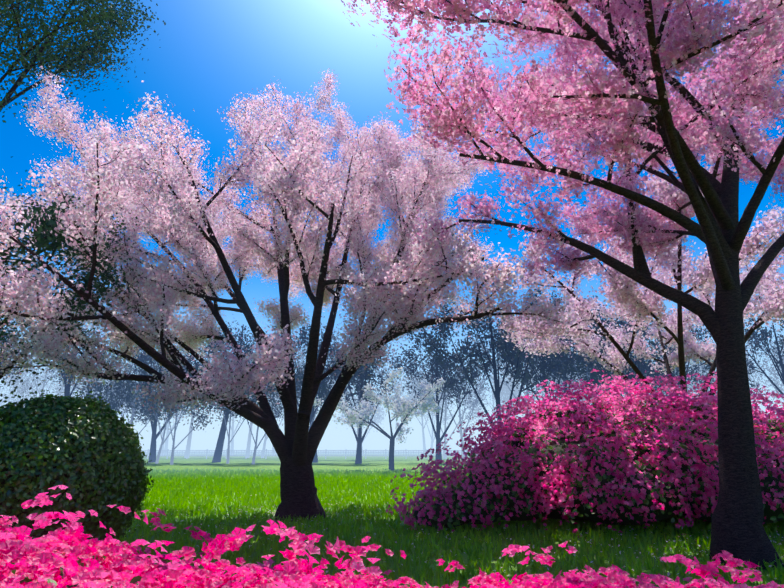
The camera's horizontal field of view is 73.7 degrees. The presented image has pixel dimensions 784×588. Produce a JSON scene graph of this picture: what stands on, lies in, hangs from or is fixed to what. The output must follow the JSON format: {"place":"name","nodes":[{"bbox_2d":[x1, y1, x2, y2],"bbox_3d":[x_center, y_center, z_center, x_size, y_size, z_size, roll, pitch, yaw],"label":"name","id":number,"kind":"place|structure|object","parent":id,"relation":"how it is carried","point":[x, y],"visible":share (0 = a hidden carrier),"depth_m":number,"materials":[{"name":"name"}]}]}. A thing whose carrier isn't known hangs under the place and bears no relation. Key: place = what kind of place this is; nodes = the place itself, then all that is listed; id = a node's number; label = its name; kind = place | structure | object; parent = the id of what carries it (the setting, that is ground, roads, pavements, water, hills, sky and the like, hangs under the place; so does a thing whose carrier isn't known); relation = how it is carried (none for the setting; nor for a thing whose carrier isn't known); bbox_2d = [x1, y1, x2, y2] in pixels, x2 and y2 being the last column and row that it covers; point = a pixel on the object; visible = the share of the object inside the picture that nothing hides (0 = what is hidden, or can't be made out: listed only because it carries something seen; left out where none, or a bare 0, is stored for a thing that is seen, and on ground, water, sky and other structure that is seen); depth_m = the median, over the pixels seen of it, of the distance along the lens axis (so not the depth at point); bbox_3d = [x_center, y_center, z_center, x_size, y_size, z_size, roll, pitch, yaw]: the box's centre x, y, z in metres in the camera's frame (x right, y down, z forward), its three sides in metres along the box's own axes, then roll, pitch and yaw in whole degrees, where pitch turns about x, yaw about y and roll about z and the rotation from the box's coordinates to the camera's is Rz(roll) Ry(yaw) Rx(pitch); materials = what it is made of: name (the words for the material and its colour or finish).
{"place":"outdoors","nodes":[
{"label":"outdoors","id":0,"kind":"place"},
{"bbox_2d":[0,0,783,451],"label":"sky","id":1,"kind":"structure","parent":0,"point":[210,52],"materials":[{"name":"blue"}]},
{"bbox_2d":[119,452,783,587],"bbox_3d":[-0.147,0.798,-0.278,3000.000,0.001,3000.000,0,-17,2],"label":"lawn ground","id":2,"kind":"structure","parent":0,"point":[372,463],"depth_m":5.78,"materials":[{"name":"green plant"}]},
{"bbox_2d":[0,384,24,406],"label":"tree","id":3,"kind":"object","parent":2,"relation":"on","point":[4,396],"visible":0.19,"depth_m":139.67,"materials":[{"name":"white plant"}]},
{"bbox_2d":[0,319,31,388],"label":"bare tree","id":4,"kind":"object","parent":2,"relation":"on","point":[13,348],"visible":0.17,"depth_m":41.99,"materials":[{"name":"plant"}]},
{"bbox_2d":[1,336,76,403],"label":"tree","id":5,"kind":"object","parent":2,"relation":"on","point":[20,387],"visible":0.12,"depth_m":123.20,"materials":[{"name":"white plant"}]},
{"bbox_2d":[1,354,99,401],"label":"tree","id":6,"kind":"object","parent":2,"relation":"on","point":[34,383],"visible":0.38,"depth_m":66.43,"materials":[{"name":"white plant"}]},
{"bbox_2d":[0,156,149,403],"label":"tree","id":7,"kind":"object","parent":2,"relation":"on","point":[41,239],"visible":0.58,"depth_m":6.29,"materials":[{"name":"green plant"}]},
{"bbox_2d":[0,385,153,553],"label":"topiary bush","id":8,"kind":"object","parent":2,"relation":"on","point":[88,453],"visible":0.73,"depth_m":3.58,"materials":[{"name":"green plant"}]},
{"bbox_2d":[0,0,165,122],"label":"tall tree","id":9,"kind":"object","parent":2,"relation":"on","point":[110,13],"visible":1,"depth_m":10.23,"materials":[{"name":"green plant"}]},
{"bbox_2d":[33,316,143,397],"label":"bare tree","id":10,"kind":"object","parent":2,"relation":"on","point":[66,387],"visible":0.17,"depth_m":44.80,"materials":[{"name":"plant"}]},
{"bbox_2d":[73,365,132,396],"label":"tree","id":11,"kind":"object","parent":2,"relation":"on","point":[102,381],"visible":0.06,"depth_m":136.68,"materials":[{"name":"grey plant"}]},
{"bbox_2d":[67,356,140,408],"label":"tree","id":12,"kind":"object","parent":2,"relation":"on","point":[95,381],"visible":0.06,"depth_m":76.70,"materials":[{"name":"grey plant"}]},
{"bbox_2d":[80,379,131,416],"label":"tree","id":13,"kind":"object","parent":2,"relation":"on","point":[103,391],"visible":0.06,"depth_m":76.24,"materials":[{"name":"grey plant"}]},
{"bbox_2d":[71,372,172,426],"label":"leafy tree","id":14,"kind":"object","parent":2,"relation":"on","point":[99,389],"visible":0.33,"depth_m":42.62,"materials":[{"name":"grey plant"}]},
{"bbox_2d":[107,381,150,426],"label":"tree","id":15,"kind":"object","parent":2,"relation":"on","point":[128,409],"visible":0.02,"depth_m":133.14,"materials":[{"name":"grey plant"}]},
{"bbox_2d":[104,360,174,435],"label":"leafy tree","id":16,"kind":"object","parent":2,"relation":"on","point":[140,387],"visible":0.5,"depth_m":41.29,"materials":[{"name":"grey plant"}]},
{"bbox_2d":[118,343,167,426],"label":"tree","id":17,"kind":"object","parent":2,"relation":"on","point":[132,373],"visible":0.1,"depth_m":61.63,"materials":[{"name":"grey plant"}]},
{"bbox_2d":[105,333,225,462],"bbox_3d":[-19.833,8.355,45.092,9.938,12.000,8.736,0,-17,2],"label":"bare tree","id":18,"kind":"object","parent":2,"relation":"on","point":[145,357],"visible":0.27,"depth_m":44.77,"materials":[{"name":"plant"}]},
{"bbox_2d":[133,359,197,454],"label":"tree","id":19,"kind":"object","parent":2,"relation":"on","point":[165,419],"depth_m":108.72,"materials":[{"name":"grey plant"}]},
{"bbox_2d":[130,358,215,463],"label":"leafy tree","id":20,"kind":"object","parent":2,"relation":"on","point":[162,439],"visible":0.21,"depth_m":40.67,"materials":[{"name":"grey plant"}]},
{"bbox_2d":[147,359,205,454],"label":"tree","id":21,"kind":"object","parent":2,"relation":"on","point":[166,441],"depth_m":131.73,"materials":[{"name":"grey plant"}]},
{"bbox_2d":[154,370,225,464],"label":"leafy tree","id":22,"kind":"object","parent":2,"relation":"on","point":[201,418],"visible":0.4,"depth_m":37.14,"materials":[{"name":"grey plant"}]},
{"bbox_2d":[180,347,234,457],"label":"tree","id":23,"kind":"object","parent":2,"relation":"on","point":[188,445],"visible":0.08,"depth_m":73.79,"materials":[{"name":"grey plant"}]},
{"bbox_2d":[211,355,255,454],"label":"tree","id":24,"kind":"object","parent":2,"relation":"on","point":[232,435],"visible":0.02,"depth_m":121.32,"materials":[{"name":"grey plant"}]},
{"bbox_2d":[208,356,265,463],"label":"leafy tree","id":25,"kind":"object","parent":2,"relation":"on","point":[228,451],"visible":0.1,"depth_m":40.23,"materials":[{"name":"grey plant"}]},
{"bbox_2d":[200,317,279,461],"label":"bare tree","id":26,"kind":"object","parent":2,"relation":"on","point":[217,456],"visible":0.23,"depth_m":45.63,"materials":[{"name":"grey plant"}]},
{"bbox_2d":[224,361,267,457],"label":"tree","id":27,"kind":"object","parent":2,"relation":"on","point":[249,440],"depth_m":76.83,"materials":[{"name":"grey plant"}]},
{"bbox_2d":[216,350,325,463],"bbox_3d":[-9.464,7.820,38.078,8.688,8.962,6.249,0,-17,2],"label":"leafy tree","id":28,"kind":"object","parent":2,"relation":"on","point":[272,404],"visible":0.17,"depth_m":38.68,"materials":[{"name":"grey plant"}]},
{"bbox_2d":[250,368,303,454],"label":"tree","id":29,"kind":"object","parent":2,"relation":"on","point":[275,414],"depth_m":118.79,"materials":[{"name":"grey plant"}]},
{"bbox_2d":[261,386,299,457],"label":"tree","id":30,"kind":"object","parent":2,"relation":"on","point":[265,440],"visible":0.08,"depth_m":74.99,"materials":[{"name":"grey plant"}]},
{"bbox_2d":[0,66,571,520],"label":"cherry tree","id":31,"kind":"object","parent":2,"relation":"on","point":[170,204],"visible":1,"depth_m":6.68,"materials":[{"name":"pink plant"}]},
{"bbox_2d":[270,362,338,427],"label":"leafy tree","id":32,"kind":"object","parent":2,"relation":"on","point":[322,392],"visible":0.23,"depth_m":41.16,"materials":[{"name":"grey plant"}]},
{"bbox_2d":[295,340,333,408],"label":"tree","id":33,"kind":"object","parent":2,"relation":"on","point":[302,358],"visible":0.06,"depth_m":65.23,"materials":[{"name":"blue plant"}]},
{"bbox_2d":[141,449,492,458],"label":"fence","id":34,"kind":"object","parent":2,"relation":"on","point":[325,455],"visible":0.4,"depth_m":65.32,"materials":[{"name":"grey metal"}]},
{"bbox_2d":[267,320,385,462],"bbox_3d":[-6.272,7.835,44.435,11.358,12.652,8.898,0,-17,2],"label":"bare tree","id":35,"kind":"object","parent":2,"relation":"on","point":[303,341],"visible":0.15,"depth_m":44.88,"materials":[{"name":"plant"}]},
{"bbox_2d":[302,366,353,419],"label":"tree","id":36,"kind":"object","parent":2,"relation":"on","point":[329,389],"visible":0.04,"depth_m":136.87,"materials":[{"name":"grey plant"}]},
{"bbox_2d":[322,340,399,463],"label":"bare tree","id":37,"kind":"object","parent":2,"relation":"on","point":[365,375],"visible":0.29,"depth_m":40.16,"materials":[{"name":"grey plant"}]},
{"bbox_2d":[338,388,385,454],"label":"tree","id":38,"kind":"object","parent":2,"relation":"on","point":[377,416],"visible":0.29,"depth_m":133.27,"materials":[{"name":"white plant"}]},
{"bbox_2d":[320,316,410,449],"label":"tree","id":39,"kind":"object","parent":2,"relation":"on","point":[377,372],"visible":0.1,"depth_m":63.00,"materials":[{"name":"grey plant"}]},
{"bbox_2d":[313,365,445,470],"bbox_3d":[-0.388,6.300,25.923,6.222,4.612,6.603,-5,-17,16],"label":"tree","id":40,"kind":"object","parent":2,"relation":"on","point":[403,407],"visible":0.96,"depth_m":24.65,"materials":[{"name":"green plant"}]},
{"bbox_2d":[0,485,783,587],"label":"flowers","id":41,"kind":"object","parent":2,"relation":"on","point":[40,562],"visible":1,"depth_m":2.03,"materials":[{"name":"pink plant"}]},
{"bbox_2d":[391,367,447,454],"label":"tree","id":42,"kind":"object","parent":2,"relation":"on","point":[412,395],"visible":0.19,"depth_m":111.84,"materials":[{"name":"white plant"}]},
{"bbox_2d":[407,375,454,454],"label":"tree","id":43,"kind":"object","parent":2,"relation":"on","point":[447,417],"visible":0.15,"depth_m":135.17,"materials":[{"name":"white plant"}]},
{"bbox_2d":[390,335,486,460],"bbox_3d":[3.674,8.230,41.768,9.166,10.303,7.197,-7,-18,23],"label":"bare tree","id":44,"kind":"object","parent":2,"relation":"on","point":[450,382],"visible":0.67,"depth_m":42.23,"materials":[{"name":"grey plant"}]},
{"bbox_2d":[406,362,487,458],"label":"tree","id":45,"kind":"object","parent":2,"relation":"on","point":[444,446],"visible":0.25,"depth_m":64.98,"materials":[{"name":"grey plant"}]},
{"bbox_2d":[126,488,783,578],"bbox_3d":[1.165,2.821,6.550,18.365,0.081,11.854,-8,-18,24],"label":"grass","id":46,"kind":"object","parent":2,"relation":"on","point":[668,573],"visible":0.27,"depth_m":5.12,"materials":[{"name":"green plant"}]},
{"bbox_2d":[420,354,496,458],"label":"tree","id":47,"kind":"object","parent":2,"relation":"on","point":[473,406],"visible":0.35,"depth_m":58.48,"materials":[{"name":"grey plant"}]},
{"bbox_2d":[405,287,565,433],"bbox_3d":[6.826,5.110,36.290,10.926,13.151,8.581,-6,-18,19],"label":"bare tree","id":48,"kind":"object","parent":2,"relation":"on","point":[509,356],"visible":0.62,"depth_m":35.98,"materials":[{"name":"grey plant"}]},
{"bbox_2d":[461,370,523,435],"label":"tree","id":49,"kind":"object","parent":2,"relation":"on","point":[506,394],"visible":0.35,"depth_m":114.56,"materials":[{"name":"white plant"}]},
{"bbox_2d":[464,324,575,416],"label":"tree","id":50,"kind":"object","parent":2,"relation":"on","point":[474,340],"visible":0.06,"depth_m":62.36,"materials":[{"name":"blue plant"}]},
{"bbox_2d":[492,348,575,414],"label":"tree","id":51,"kind":"object","parent":2,"relation":"on","point":[512,379],"visible":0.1,"depth_m":119.87,"materials":[{"name":"blue plant"}]},
{"bbox_2d":[510,330,583,403],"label":"tree","id":52,"kind":"object","parent":2,"relation":"on","point":[561,355],"visible":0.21,"depth_m":39.30,"materials":[{"name":"blue plant"}]},
{"bbox_2d":[489,292,609,400],"bbox_3d":[14.535,7.023,44.063,9.952,13.949,9.534,11,-20,-32],"label":"bare tree","id":53,"kind":"object","parent":2,"relation":"on","point":[569,345],"depth_m":43.14,"materials":[{"name":"blue plant"}]},
{"bbox_2d":[529,364,585,399],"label":"tree","id":54,"kind":"object","parent":2,"relation":"on","point":[556,382],"visible":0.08,"depth_m":74.77,"materials":[{"name":"grey plant"}]},
{"bbox_2d":[341,0,783,569],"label":"cherry tree","id":55,"kind":"object","parent":2,"relation":"on","point":[633,110],"visible":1,"depth_m":4.24,"materials":[{"name":"pink plant"}]},
{"bbox_2d":[558,372,604,403],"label":"tree","id":56,"kind":"object","parent":2,"relation":"on","point":[578,390],"visible":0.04,"depth_m":76.92,"materials":[{"name":"grey plant"}]},
{"bbox_2d":[386,369,783,536],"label":"azalea bush","id":57,"kind":"object","parent":2,"relation":"on","point":[630,459],"visible":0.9,"depth_m":5.87,"materials":[{"name":"pink plant"}]},
{"bbox_2d":[554,360,615,404],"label":"tree","id":58,"kind":"object","parent":2,"relation":"on","point":[579,385],"depth_m":100.72,"materials":[{"name":"grey plant"}]},
{"bbox_2d":[545,334,634,405],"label":"leafy tree","id":59,"kind":"object","parent":2,"relation":"on","point":[582,371],"visible":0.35,"depth_m":36.98,"materials":[{"name":"green plant"}]},
{"bbox_2d":[551,305,646,396],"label":"bare tree","id":60,"kind":"object","parent":2,"relation":"on","point":[627,343],"visible":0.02,"depth_m":44.76,"materials":[{"name":"blue plant"}]},
{"bbox_2d":[557,308,699,400],"bbox_3d":[16.941,5.733,35.811,8.795,11.644,7.452,7,-18,-23],"label":"bare tree","id":61,"kind":"object","parent":2,"relation":"on","point":[637,362],"visible":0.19,"depth_m":36.13,"materials":[{"name":"blue plant"}]},
{"bbox_2d":[597,354,662,403],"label":"leafy tree","id":62,"kind":"object","parent":2,"relation":"on","point":[632,358],"visible":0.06,"depth_m":38.69,"materials":[{"name":"blue plant"}]},
{"bbox_2d":[494,41,783,406],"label":"cherry tree","id":63,"kind":"object","parent":2,"relation":"on","point":[623,292],"visible":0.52,"depth_m":10.18,"materials":[{"name":"pink plant"}]},
{"bbox_2d":[623,357,689,404],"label":"leafy tree","id":64,"kind":"object","parent":2,"relation":"on","point":[661,381],"visible":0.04,"depth_m":40.58,"materials":[{"name":"blue plant"}]},
{"bbox_2d":[610,310,714,389],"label":"bare tree","id":65,"kind":"object","parent":2,"relation":"on","point":[700,334],"visible":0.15,"depth_m":41.69,"materials":[{"name":"blue plant"}]},
{"bbox_2d":[647,323,716,395],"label":"tree","id":66,"kind":"object","parent":2,"relation":"on","point":[702,366],"visible":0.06,"depth_m":57.94,"materials":[{"name":"blue plant"}]},
{"bbox_2d":[662,370,715,397],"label":"tree","id":67,"kind":"object","parent":2,"relation":"on","point":[694,384],"visible":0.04,"depth_m":133.16,"materials":[{"name":"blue plant"}]},
{"bbox_2d":[662,331,755,398],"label":"tree","id":68,"kind":"object","parent":2,"relation":"on","point":[691,364],"visible":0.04,"depth_m":101.54,"materials":[{"name":"blue plant"}]},
{"bbox_2d":[685,359,760,400],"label":"leafy tree","id":69,"kind":"object","parent":2,"relation":"on","point":[702,381],"visible":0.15,"depth_m":40.00,"materials":[{"name":"blue plant"}]},
{"bbox_2d":[744,313,783,396],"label":"bare tree","id":70,"kind":"object","parent":2,"relation":"on","point":[763,338],"visible":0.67,"depth_m":38.12,"materials":[{"name":"blue plant"}]},
{"bbox_2d":[746,330,783,399],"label":"tree","id":71,"kind":"object","parent":2,"relation":"on","point":[771,368],"visible":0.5,"depth_m":59.04,"materials":[{"name":"blue plant"}]},
{"bbox_2d":[747,336,783,419],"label":"tree","id":72,"kind":"object","parent":2,"relation":"on","point":[774,375],"visible":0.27,"depth_m":73.28,"materials":[{"name":"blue plant"}]}
]}

